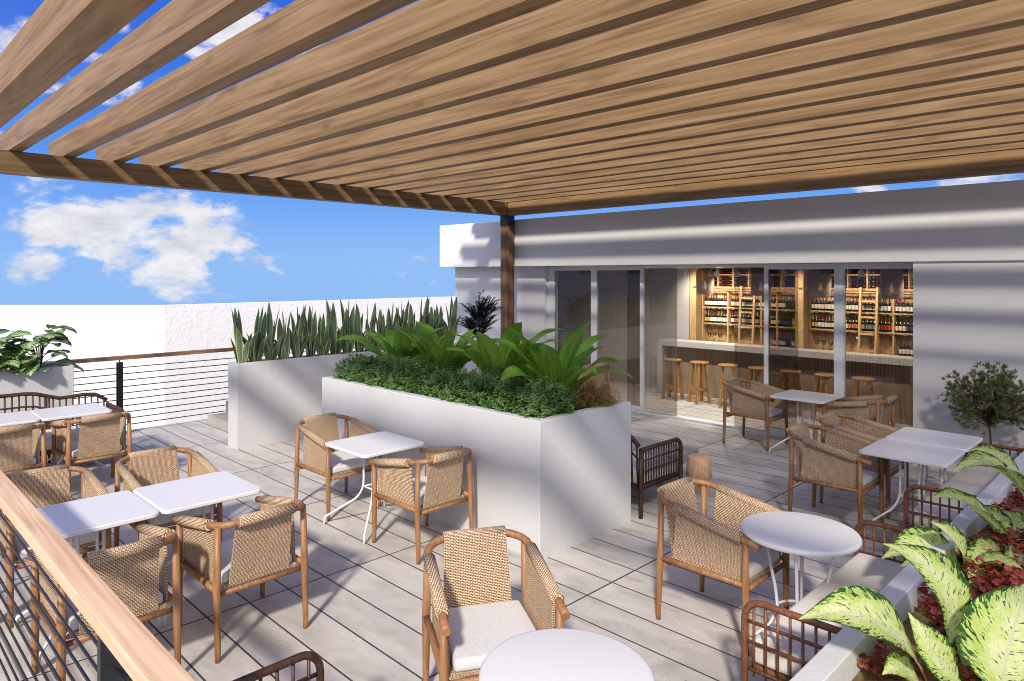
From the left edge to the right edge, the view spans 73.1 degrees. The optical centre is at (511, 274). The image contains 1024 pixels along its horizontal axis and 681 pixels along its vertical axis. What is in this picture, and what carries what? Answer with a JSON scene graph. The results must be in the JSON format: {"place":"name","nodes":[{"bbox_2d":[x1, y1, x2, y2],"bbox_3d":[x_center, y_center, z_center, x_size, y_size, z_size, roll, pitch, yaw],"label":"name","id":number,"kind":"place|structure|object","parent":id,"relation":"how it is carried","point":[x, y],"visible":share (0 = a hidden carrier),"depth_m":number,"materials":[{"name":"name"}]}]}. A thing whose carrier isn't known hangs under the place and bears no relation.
{"place":"outdoors","nodes":[
{"label":"outdoors","id":0,"kind":"place"},
{"bbox_2d":[207,401,227,431],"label":"concrete steps","id":1,"kind":"structure","parent":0,"point":[219,420],"depth_m":10.62,"materials":[{"name":"white concrete"}]},
{"bbox_2d":[0,411,957,680],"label":"terrace floor","id":2,"kind":"structure","parent":0,"point":[364,609],"depth_m":5.25,"materials":[{"name":"wood"}]},
{"bbox_2d":[0,411,39,470],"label":"cafe table","id":3,"kind":"object","parent":2,"relation":"on","point":[16,418],"visible":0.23,"depth_m":7.57,"materials":[{"name":"white metal"}]},
{"bbox_2d":[0,423,46,475],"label":"rope armchair","id":4,"kind":"object","parent":2,"relation":"on","point":[19,447],"visible":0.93,"depth_m":6.87,"materials":[{"name":"beige fabric"}]},
{"bbox_2d":[0,361,73,456],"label":"planter","id":5,"kind":"object","parent":2,"relation":"on","point":[57,380],"visible":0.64,"depth_m":8.90,"materials":[{"name":"concrete"}]},
{"bbox_2d":[0,329,32,375],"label":"variegated bush","id":6,"kind":"object","parent":5,"relation":"on","point":[13,362],"visible":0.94,"depth_m":8.72,"materials":[{"name":"green plant"}]},
{"bbox_2d":[0,324,83,375],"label":"variegated bush","id":7,"kind":"object","parent":5,"relation":"on","point":[33,364],"visible":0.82,"depth_m":8.96,"materials":[{"name":"green plant"}]},
{"bbox_2d":[0,464,111,627],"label":"rope armchair","id":8,"kind":"object","parent":2,"relation":"on","point":[43,487],"visible":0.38,"depth_m":5.19,"materials":[{"name":"beige fabric"}]},
{"bbox_2d":[0,392,125,463],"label":"rattan sofa","id":9,"kind":"object","parent":2,"relation":"on","point":[113,407],"visible":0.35,"depth_m":8.57,"materials":[{"name":"wicker"}]},
{"bbox_2d":[30,403,111,470],"bbox_3d":[-5.122,1.964,8.030,0.695,0.772,0.695,0,0,45],"label":"cafe table","id":10,"kind":"object","parent":2,"relation":"on","point":[67,412],"visible":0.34,"depth_m":7.97,"materials":[{"name":"white metal"}]},
{"bbox_2d":[14,491,160,663],"bbox_3d":[-2.816,1.964,4.587,0.695,0.772,0.695,0,0,45],"label":"cafe table","id":11,"kind":"object","parent":2,"relation":"on","point":[71,520],"visible":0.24,"depth_m":4.58,"materials":[{"name":"white metal"}]},
{"bbox_2d":[49,412,131,493],"bbox_3d":[-4.607,1.916,7.577,0.808,0.869,0.654,0,0,45],"label":"rope armchair","id":12,"kind":"object","parent":2,"relation":"on","point":[102,435],"visible":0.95,"depth_m":7.38,"materials":[{"name":"beige fabric"}]},
{"bbox_2d":[0,469,194,680],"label":"cable railing","id":13,"kind":"object","parent":2,"relation":"on","point":[129,645],"visible":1,"depth_m":2.79,"materials":[{"name":"brown wood"}]},
{"bbox_2d":[27,523,180,680],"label":"rope armchair","id":14,"kind":"object","parent":2,"relation":"on","point":[133,576],"visible":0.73,"depth_m":3.90,"materials":[{"name":"beige fabric"}]},
{"bbox_2d":[114,445,222,546],"bbox_3d":[-2.790,1.916,5.604,0.808,0.869,0.654,0,0,45],"label":"rope armchair","id":15,"kind":"object","parent":2,"relation":"on","point":[153,466],"visible":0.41,"depth_m":5.75,"materials":[{"name":"beige fabric"}]},
{"bbox_2d":[133,471,260,626],"bbox_3d":[-2.316,1.964,5.088,0.695,0.772,0.695,0,0,45],"label":"cafe table","id":16,"kind":"object","parent":2,"relation":"on","point":[186,494],"visible":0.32,"depth_m":5.02,"materials":[{"name":"white metal"}]},
{"bbox_2d":[44,346,354,425],"bbox_3d":[-5.409,1.782,10.713,0.100,1.135,11.500,0,0,45],"label":"cable railing","id":17,"kind":"object","parent":2,"relation":"on","point":[119,393],"visible":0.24,"depth_m":10.54,"materials":[{"name":"black metal"}]},
{"bbox_2d":[171,495,307,663],"bbox_3d":[-1.806,1.916,4.621,0.808,0.869,0.654,0,0,45],"label":"rope armchair","id":18,"kind":"object","parent":2,"relation":"on","point":[261,545],"visible":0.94,"depth_m":4.41,"materials":[{"name":"beige fabric"}]},
{"bbox_2d":[232,651,323,680],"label":"rattan armchair","id":19,"kind":"object","parent":2,"relation":"on","point":[293,660],"visible":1,"depth_m":3.03,"materials":[{"name":"wicker"}]},
{"bbox_2d":[294,413,381,520],"bbox_3d":[-1.768,1.916,7.022,0.808,0.869,0.654,0,0,45],"label":"rope armchair","id":20,"kind":"object","parent":2,"relation":"on","point":[319,456],"visible":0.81,"depth_m":6.96,"materials":[{"name":"beige fabric"}]},
{"bbox_2d":[228,343,456,448],"bbox_3d":[-2.398,1.776,10.778,0.290,1.147,3.950,0,0,45],"label":"planter","id":21,"kind":"object","parent":2,"relation":"on","point":[274,401],"visible":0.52,"depth_m":9.65,"materials":[{"name":"concrete"}]},
{"bbox_2d":[230,308,259,362],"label":"snake plant","id":22,"kind":"object","parent":21,"relation":"on","point":[242,353],"visible":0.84,"depth_m":9.42,"materials":[{"name":"green plant"}]},
{"bbox_2d":[243,308,269,361],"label":"snake plant","id":23,"kind":"object","parent":21,"relation":"on","point":[258,350],"visible":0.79,"depth_m":9.60,"materials":[{"name":"green plant"}]},
{"bbox_2d":[261,303,283,360],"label":"snake plant","id":24,"kind":"object","parent":21,"relation":"on","point":[271,350],"visible":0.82,"depth_m":9.74,"materials":[{"name":"green plant"}]},
{"bbox_2d":[274,311,295,358],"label":"snake plant","id":25,"kind":"object","parent":21,"relation":"on","point":[284,349],"visible":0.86,"depth_m":9.84,"materials":[{"name":"green plant"}]},
{"bbox_2d":[289,305,311,357],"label":"snake plant","id":26,"kind":"object","parent":21,"relation":"on","point":[297,340],"visible":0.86,"depth_m":10.05,"materials":[{"name":"green plant"}]},
{"bbox_2d":[302,305,318,356],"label":"snake plant","id":27,"kind":"object","parent":21,"relation":"on","point":[311,338],"visible":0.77,"depth_m":10.20,"materials":[{"name":"green plant"}]},
{"bbox_2d":[316,313,331,355],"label":"snake plant","id":28,"kind":"object","parent":21,"relation":"on","point":[324,342],"visible":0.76,"depth_m":10.32,"materials":[{"name":"green plant"}]},
{"bbox_2d":[326,299,342,354],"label":"snake plant","id":29,"kind":"object","parent":21,"relation":"on","point":[336,344],"visible":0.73,"depth_m":10.47,"materials":[{"name":"green plant"}]},
{"bbox_2d":[337,299,355,352],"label":"snake plant","id":30,"kind":"object","parent":21,"relation":"on","point":[348,328],"visible":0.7,"depth_m":10.59,"materials":[{"name":"green plant"}]},
{"bbox_2d":[354,304,367,351],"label":"snake plant","id":31,"kind":"object","parent":21,"relation":"on","point":[358,323],"visible":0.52,"depth_m":10.70,"materials":[{"name":"green plant"}]},
{"bbox_2d":[362,303,375,350],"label":"snake plant","id":32,"kind":"object","parent":21,"relation":"on","point":[371,328],"visible":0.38,"depth_m":10.94,"materials":[{"name":"green plant"}]},
{"bbox_2d":[374,309,386,349],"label":"snake plant","id":33,"kind":"object","parent":21,"relation":"on","point":[381,327],"visible":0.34,"depth_m":11.04,"materials":[{"name":"green plant"}]},
{"bbox_2d":[386,303,400,331],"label":"snake plant","id":34,"kind":"object","parent":21,"relation":"on","point":[390,323],"visible":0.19,"depth_m":11.19,"materials":[{"name":"green plant"}]},
{"bbox_2d":[396,301,413,328],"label":"snake plant","id":35,"kind":"object","parent":21,"relation":"on","point":[403,320],"visible":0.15,"depth_m":11.37,"materials":[{"name":"green plant"}]},
{"bbox_2d":[415,297,428,332],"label":"snake plant","id":36,"kind":"object","parent":21,"relation":"on","point":[424,318],"visible":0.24,"depth_m":11.67,"materials":[{"name":"green plant"}]},
{"bbox_2d":[434,305,445,340],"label":"snake plant","id":37,"kind":"object","parent":21,"relation":"on","point":[439,315],"visible":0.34,"depth_m":11.89,"materials":[{"name":"green plant"}]},
{"bbox_2d":[442,296,460,342],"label":"snake plant","id":38,"kind":"object","parent":21,"relation":"on","point":[452,320],"visible":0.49,"depth_m":12.07,"materials":[{"name":"green plant"}]},
{"bbox_2d":[323,431,424,544],"bbox_3d":[-1.288,1.964,6.495,0.695,0.772,0.695,0,0,45],"label":"cafe table","id":39,"kind":"object","parent":2,"relation":"on","point":[373,445],"visible":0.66,"depth_m":6.45,"materials":[{"name":"white metal"}]},
{"bbox_2d":[366,446,473,564],"bbox_3d":[-0.783,1.916,6.043,0.808,0.869,0.654,0,0,45],"label":"rope armchair","id":40,"kind":"object","parent":2,"relation":"on","point":[436,485],"visible":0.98,"depth_m":5.85,"materials":[{"name":"beige fabric"}]},
{"bbox_2d":[322,375,630,558],"bbox_3d":[-0.554,1.780,7.357,3.492,1.140,1.282,0,0,45],"label":"planter","id":41,"kind":"object","parent":2,"relation":"on","point":[551,485],"visible":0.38,"depth_m":6.16,"materials":[{"name":"concrete"}]},
{"bbox_2d":[332,351,388,385],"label":"hedge shrub","id":42,"kind":"object","parent":41,"relation":"on","point":[352,366],"visible":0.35,"depth_m":7.99,"materials":[{"name":"green plant"}]},
{"bbox_2d":[352,352,410,386],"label":"hedge shrub","id":43,"kind":"object","parent":41,"relation":"on","point":[378,368],"visible":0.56,"depth_m":7.64,"materials":[{"name":"green plant"}]},
{"bbox_2d":[337,327,458,363],"bbox_3d":[-1.427,0.954,8.329,1.288,0.695,1.189,0,0,38],"label":"nest plant","id":44,"kind":"object","parent":41,"relation":"on","point":[391,342],"visible":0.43,"depth_m":8.23,"materials":[{"name":"green plant"}]},
{"bbox_2d":[382,355,439,394],"bbox_3d":[-1.100,1.117,7.492,0.708,0.505,0.677,0,0,45],"label":"hedge shrub","id":45,"kind":"object","parent":41,"relation":"on","point":[396,380],"visible":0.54,"depth_m":7.31,"materials":[{"name":"green plant"}]},
{"bbox_2d":[405,361,468,398],"bbox_3d":[-0.746,1.133,7.154,0.695,0.436,0.634,0,0,45],"label":"hedge shrub","id":46,"kind":"object","parent":41,"relation":"on","point":[429,385],"visible":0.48,"depth_m":7.02,"materials":[{"name":"green plant"}]},
{"bbox_2d":[392,321,494,373],"bbox_3d":[-0.769,0.935,7.836,1.394,0.733,1.228,0,0,45],"label":"nest plant","id":47,"kind":"object","parent":41,"relation":"on","point":[427,338],"visible":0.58,"depth_m":7.64,"materials":[{"name":"green plant"}]},
{"bbox_2d":[435,366,493,403],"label":"hedge shrub","id":48,"kind":"object","parent":41,"relation":"on","point":[456,385],"visible":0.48,"depth_m":6.65,"materials":[{"name":"green plant"}]},
{"bbox_2d":[464,364,537,413],"bbox_3d":[-0.082,1.115,6.479,0.698,0.508,0.670,0,0,45],"label":"hedge shrub","id":49,"kind":"object","parent":41,"relation":"on","point":[497,383],"visible":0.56,"depth_m":6.37,"materials":[{"name":"green plant"}]},
{"bbox_2d":[444,322,565,386],"bbox_3d":[-0.027,0.881,7.220,1.410,0.841,1.396,0,0,7],"label":"nest plant","id":50,"kind":"object","parent":41,"relation":"on","point":[480,352],"visible":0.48,"depth_m":6.98,"materials":[{"name":"green plant"}]},
{"bbox_2d":[495,374,574,417],"bbox_3d":[0.207,1.123,6.155,0.695,0.467,0.634,0,0,45],"label":"hedge shrub","id":51,"kind":"object","parent":41,"relation":"on","point":[544,397],"visible":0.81,"depth_m":6.02,"materials":[{"name":"green plant"}]},
{"bbox_2d":[483,322,632,407],"bbox_3d":[0.393,0.863,6.565,1.504,0.880,1.464,0,0,45],"label":"nest plant","id":52,"kind":"object","parent":41,"relation":"on","point":[564,366],"visible":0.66,"depth_m":6.47,"materials":[{"name":"green plant"}]},
{"bbox_2d":[561,378,623,409],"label":"heather shrub","id":53,"kind":"object","parent":41,"relation":"on","point":[601,398],"visible":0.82,"depth_m":6.42,"materials":[{"name":"brown plant"}]},
{"bbox_2d":[462,338,500,375],"bbox_3d":[-0.440,1.776,12.736,0.290,1.147,1.050,0,0,45],"label":"planter","id":54,"kind":"object","parent":2,"relation":"on","point":[470,365],"visible":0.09,"depth_m":12.33,"materials":[{"name":"concrete"}]},
{"bbox_2d":[458,289,503,338],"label":"feathery shrub","id":55,"kind":"object","parent":54,"relation":"on","point":[479,320],"visible":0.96,"depth_m":12.45,"materials":[{"name":"green plant"}]},
{"bbox_2d":[422,525,570,680],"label":"rope armchair","id":56,"kind":"object","parent":2,"relation":"on","point":[479,615],"visible":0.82,"depth_m":3.80,"materials":[{"name":"beige fabric"}]},
{"bbox_2d":[0,0,1023,335],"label":"pergola","id":57,"kind":"object","parent":2,"relation":"on","point":[506,110],"visible":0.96,"depth_m":5.70,"materials":[{"name":"brown wood"}]},
{"bbox_2d":[479,628,654,680],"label":"round table","id":58,"kind":"object","parent":2,"relation":"on","point":[560,654],"visible":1,"depth_m":2.87,"materials":[{"name":"white metal"}]},
{"bbox_2d":[577,362,609,396],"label":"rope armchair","id":59,"kind":"object","parent":2,"relation":"on","point":[600,378],"visible":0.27,"depth_m":11.62,"materials":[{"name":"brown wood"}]},
{"bbox_2d":[631,434,682,518],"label":"armchair","id":60,"kind":"object","parent":2,"relation":"on","point":[648,470],"visible":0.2,"depth_m":6.84,"materials":[{"name":"wicker"}]},
{"bbox_2d":[632,436,697,486],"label":"coffee table","id":61,"kind":"object","parent":2,"relation":"on","point":[645,442],"visible":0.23,"depth_m":7.81,"materials":[{"name":"concrete"}]},
{"bbox_2d":[686,453,711,497],"bbox_3d":[1.994,2.140,7.368,0.274,0.420,0.274,0,0,11],"label":"wooden stool","id":62,"kind":"object","parent":2,"relation":"on","point":[698,466],"visible":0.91,"depth_m":7.27,"materials":[{"name":"brown wood"}]},
{"bbox_2d":[656,476,789,655],"bbox_3d":[1.432,1.916,4.692,0.808,0.869,0.654,0,0,45],"label":"rope armchair","id":63,"kind":"object","parent":2,"relation":"on","point":[720,546],"visible":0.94,"depth_m":4.60,"materials":[{"name":"beige fabric"}]},
{"bbox_2d":[440,180,1023,471],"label":"cafe building","id":64,"kind":"structure","parent":2,"relation":"on","point":[620,280],"depth_m":9.79,"materials":[{"name":"white paint"}]},
{"bbox_2d":[554,268,595,395],"bbox_3d":[1.174,1.102,12.798,1.006,2.429,0.055,0,0,45],"label":"sliding door","id":65,"kind":"structure","parent":64,"relation":"in","point":[557,347],"depth_m":12.50,"materials":[{"name":"paint"}]},
{"bbox_2d":[596,268,644,410],"bbox_3d":[1.885,1.102,12.087,1.000,2.429,0.055,0,0,45],"label":"sliding door","id":66,"kind":"structure","parent":64,"relation":"in","point":[642,270],"depth_m":11.75,"materials":[{"name":"paint"}]},
{"bbox_2d":[690,269,701,340],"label":"timber pier","id":67,"kind":"structure","parent":64,"relation":"attached to","point":[695,316],"depth_m":13.79,"materials":[{"name":"brown wood"}]},
{"bbox_2d":[696,268,713,294],"bbox_3d":[3.677,0.122,13.152,0.336,0.515,0.336,0,0,45],"label":"pendant lamp","id":68,"kind":"object","parent":64,"relation":"hanging from","point":[705,288],"visible":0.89,"depth_m":13.02,"materials":[{"name":"brown"}]},
{"bbox_2d":[702,268,794,347],"bbox_3d":[4.559,0.950,13.229,1.973,2.200,0.275,0,0,45],"label":"wine shelf","id":69,"kind":"object","parent":64,"relation":"attached to","point":[728,330],"visible":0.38,"depth_m":13.40,"materials":[{"name":"brown wood"}]},
{"bbox_2d":[751,268,770,295],"bbox_3d":[4.455,0.122,12.374,0.336,0.515,0.336,0,0,45],"label":"pendant lamp","id":70,"kind":"object","parent":64,"relation":"hanging from","point":[755,284],"visible":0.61,"depth_m":12.27,"materials":[{"name":"brown"}]},
{"bbox_2d":[795,269,809,348],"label":"timber pier","id":71,"kind":"structure","parent":64,"relation":"attached to","point":[801,309],"depth_m":12.29,"materials":[{"name":"brown wood"}]},
{"bbox_2d":[764,266,843,440],"bbox_3d":[4.138,1.102,9.834,1.124,2.429,0.055,0,0,45],"label":"sliding door","id":72,"kind":"structure","parent":64,"relation":"in","point":[838,270],"depth_m":9.49,"materials":[{"name":"paint"}]},
{"bbox_2d":[810,269,830,296],"bbox_3d":[5.194,0.122,11.635,0.336,0.515,0.336,0,0,45],"label":"pendant lamp","id":73,"kind":"object","parent":64,"relation":"hanging from","point":[818,277],"visible":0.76,"depth_m":11.52,"materials":[{"name":"brown"}]},
{"bbox_2d":[807,269,912,355],"bbox_3d":[6.037,0.950,11.750,1.918,2.200,0.275,0,0,45],"label":"wine shelf","id":74,"kind":"object","parent":64,"relation":"attached to","point":[888,344],"visible":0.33,"depth_m":11.82,"materials":[{"name":"brown wood"}]},
{"bbox_2d":[844,266,912,396],"bbox_3d":[4.852,1.102,9.120,0.892,2.429,0.055,0,0,45],"label":"sliding door","id":75,"kind":"structure","parent":64,"relation":"in","point":[845,267],"depth_m":9.41,"materials":[{"name":"paint"}]},
{"bbox_2d":[880,269,903,298],"bbox_3d":[5.968,0.122,10.861,0.336,0.515,0.336,0,0,45],"label":"pendant lamp","id":76,"kind":"object","parent":64,"relation":"hanging from","point":[895,283],"visible":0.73,"depth_m":10.75,"materials":[{"name":"brown"}]},
{"bbox_2d":[722,377,787,451],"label":"rope armchair","id":77,"kind":"object","parent":2,"relation":"on","point":[756,401],"visible":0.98,"depth_m":9.52,"materials":[{"name":"beige fabric"}]},
{"bbox_2d":[740,511,861,635],"bbox_3d":[1.803,1.977,4.335,0.706,0.754,0.706,0,0,45],"label":"round table","id":78,"kind":"object","parent":2,"relation":"on","point":[796,534],"visible":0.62,"depth_m":4.27,"materials":[{"name":"white metal"}]},
{"bbox_2d":[769,390,841,454],"bbox_3d":[3.836,1.964,9.019,0.695,0.772,0.695,0,0,45],"label":"cafe table","id":79,"kind":"object","parent":2,"relation":"on","point":[809,397],"visible":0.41,"depth_m":9.01,"materials":[{"name":"white metal"}]},
{"bbox_2d":[741,520,906,680],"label":"rattan bench","id":80,"kind":"object","parent":2,"relation":"on","point":[788,645],"visible":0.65,"depth_m":3.60,"materials":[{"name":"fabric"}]},
{"bbox_2d":[786,422,883,539],"bbox_3d":[3.076,1.916,6.555,0.808,0.869,0.654,0,0,45],"label":"rope armchair","id":81,"kind":"object","parent":2,"relation":"on","point":[837,460],"visible":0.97,"depth_m":6.46,"materials":[{"name":"beige fabric"}]},
{"bbox_2d":[816,395,898,437],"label":"rope armchair","id":82,"kind":"object","parent":2,"relation":"on","point":[878,408],"visible":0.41,"depth_m":8.50,"materials":[{"name":"beige fabric"}]},
{"bbox_2d":[817,411,908,517],"bbox_3d":[3.620,1.916,7.099,0.808,0.869,0.654,0,0,45],"label":"rope armchair","id":83,"kind":"object","parent":2,"relation":"on","point":[867,429],"visible":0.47,"depth_m":7.11,"materials":[{"name":"beige fabric"}]},
{"bbox_2d":[790,451,1023,680],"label":"planter","id":84,"kind":"object","parent":2,"relation":"on","point":[836,657],"visible":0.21,"depth_m":3.43,"materials":[{"name":"concrete"}]},
{"bbox_2d":[799,543,1023,680],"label":"variegated plant","id":85,"kind":"object","parent":84,"relation":"on","point":[985,632],"visible":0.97,"depth_m":2.82,"materials":[{"name":"green plant"}]},
{"bbox_2d":[857,483,1023,680],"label":"red ground cover","id":86,"kind":"object","parent":84,"relation":"on","point":[986,582],"visible":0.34,"depth_m":3.64,"materials":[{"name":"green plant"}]},
{"bbox_2d":[881,521,1022,571],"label":"variegated plant","id":87,"kind":"object","parent":84,"relation":"on","point":[925,536],"visible":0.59,"depth_m":4.02,"materials":[{"name":"green plant"}]},
{"bbox_2d":[933,445,1023,582],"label":"variegated plant","id":88,"kind":"object","parent":84,"relation":"on","point":[995,519],"visible":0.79,"depth_m":4.24,"materials":[{"name":"green plant"}]},
{"bbox_2d":[859,438,964,520],"bbox_3d":[3.585,1.964,6.194,0.695,0.772,0.695,0,0,45],"label":"cafe table","id":89,"kind":"object","parent":2,"relation":"on","point":[919,454],"visible":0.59,"depth_m":6.16,"materials":[{"name":"white metal"}]},
{"bbox_2d":[885,427,982,516],"bbox_3d":[4.091,1.964,6.700,0.695,0.772,0.695,0,0,45],"label":"cafe table","id":90,"kind":"object","parent":2,"relation":"on","point":[965,443],"visible":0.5,"depth_m":6.67,"materials":[{"name":"white metal"}]},
{"bbox_2d":[903,442,1023,560],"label":"rattan bench","id":91,"kind":"object","parent":2,"relation":"on","point":[975,481],"visible":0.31,"depth_m":5.64,"materials":[{"name":"fabric"}]},
{"bbox_2d":[940,360,1023,465],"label":"ball tree","id":92,"kind":"object","parent":2,"relation":"on","point":[1003,397],"visible":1,"depth_m":7.55,"materials":[{"name":"green plant"}]},
{"bbox_2d":[0,0,1023,304],"label":"sky","id":93,"kind":"structure","parent":0,"point":[63,242],"materials":[{"name":"blue"}]},
{"bbox_2d":[577,380,912,434],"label":"indoor floor","id":94,"kind":"structure","parent":0,"point":[704,409],"depth_m":12.13,"materials":[{"name":"tile"}]},
{"bbox_2d":[661,358,683,400],"bbox_3d":[3.041,1.974,13.082,0.340,0.752,0.340,0,0,39],"label":"bar stool","id":95,"kind":"object","parent":94,"relation":"on","point":[675,386],"visible":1,"depth_m":13.06,"materials":[{"name":"brown wood"}]},
{"bbox_2d":[687,360,711,404],"bbox_3d":[3.439,1.974,12.683,0.340,0.752,0.340,0,0,-16],"label":"bar stool","id":96,"kind":"object","parent":94,"relation":"on","point":[699,380],"visible":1,"depth_m":12.61,"materials":[{"name":"brown wood"}]},
{"bbox_2d":[718,363,737,407],"bbox_3d":[3.838,1.974,12.284,0.340,0.752,0.340,0,0,16],"label":"bar stool","id":97,"kind":"object","parent":94,"relation":"on","point":[723,366],"visible":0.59,"depth_m":12.19,"materials":[{"name":"brown wood"}]},
{"bbox_2d":[738,286,755,344],"bbox_3d":[4.406,1.284,13.021,0.306,2.132,0.225,0,0,45],"label":"shelf ladder","id":98,"kind":"object","parent":94,"relation":"on","point":[740,316],"visible":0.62,"depth_m":13.04,"materials":[{"name":"brown wood"}]},
{"bbox_2d":[747,366,763,389],"bbox_3d":[4.237,1.974,11.885,0.340,0.752,0.340,0,0,-34],"label":"bar stool","id":99,"kind":"object","parent":94,"relation":"on","point":[758,373],"visible":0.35,"depth_m":11.89,"materials":[{"name":"brown wood"}]},
{"bbox_2d":[657,338,912,424],"bbox_3d":[5.275,1.825,11.710,6.300,1.050,0.420,0,0,45],"label":"bar counter","id":100,"kind":"object","parent":94,"relation":"on","point":[892,375],"visible":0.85,"depth_m":12.03,"materials":[{"name":"wood"}]},
{"bbox_2d":[780,369,803,417],"bbox_3d":[4.636,1.974,11.486,0.340,0.752,0.340,0,0,36],"label":"bar stool","id":101,"kind":"object","parent":94,"relation":"on","point":[785,378],"visible":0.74,"depth_m":11.45,"materials":[{"name":"brown wood"}]},
{"bbox_2d":[811,373,833,419],"bbox_3d":[5.035,1.974,11.087,0.340,0.752,0.340,0,0,-28],"label":"bar stool","id":102,"kind":"object","parent":94,"relation":"on","point":[825,382],"visible":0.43,"depth_m":11.10,"materials":[{"name":"brown wood"}]},
{"bbox_2d":[851,376,875,395],"bbox_3d":[5.433,1.974,10.689,0.340,0.752,0.340,0,0,34],"label":"bar stool","id":103,"kind":"object","parent":94,"relation":"on","point":[858,379],"visible":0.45,"depth_m":10.64,"materials":[{"name":"brown wood"}]},
{"bbox_2d":[857,287,878,353],"bbox_3d":[5.917,1.284,11.509,0.297,2.132,0.225,0,0,45],"label":"shelf ladder","id":104,"kind":"object","parent":94,"relation":"on","point":[875,334],"visible":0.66,"depth_m":11.51,"materials":[{"name":"brown wood"}]},
{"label":"ground","id":105,"kind":"structure","parent":0,"visible":0},
{"bbox_2d":[0,305,163,429],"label":"parapet wall","id":106,"kind":"structure","parent":105,"relation":"on","point":[110,330],"depth_m":14.12,"materials":[{"name":"white paint"}]},
{"bbox_2d":[164,296,454,424],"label":"parapet wall","id":107,"kind":"structure","parent":105,"relation":"on","point":[188,327],"depth_m":14.81,"materials":[{"name":"paint"}]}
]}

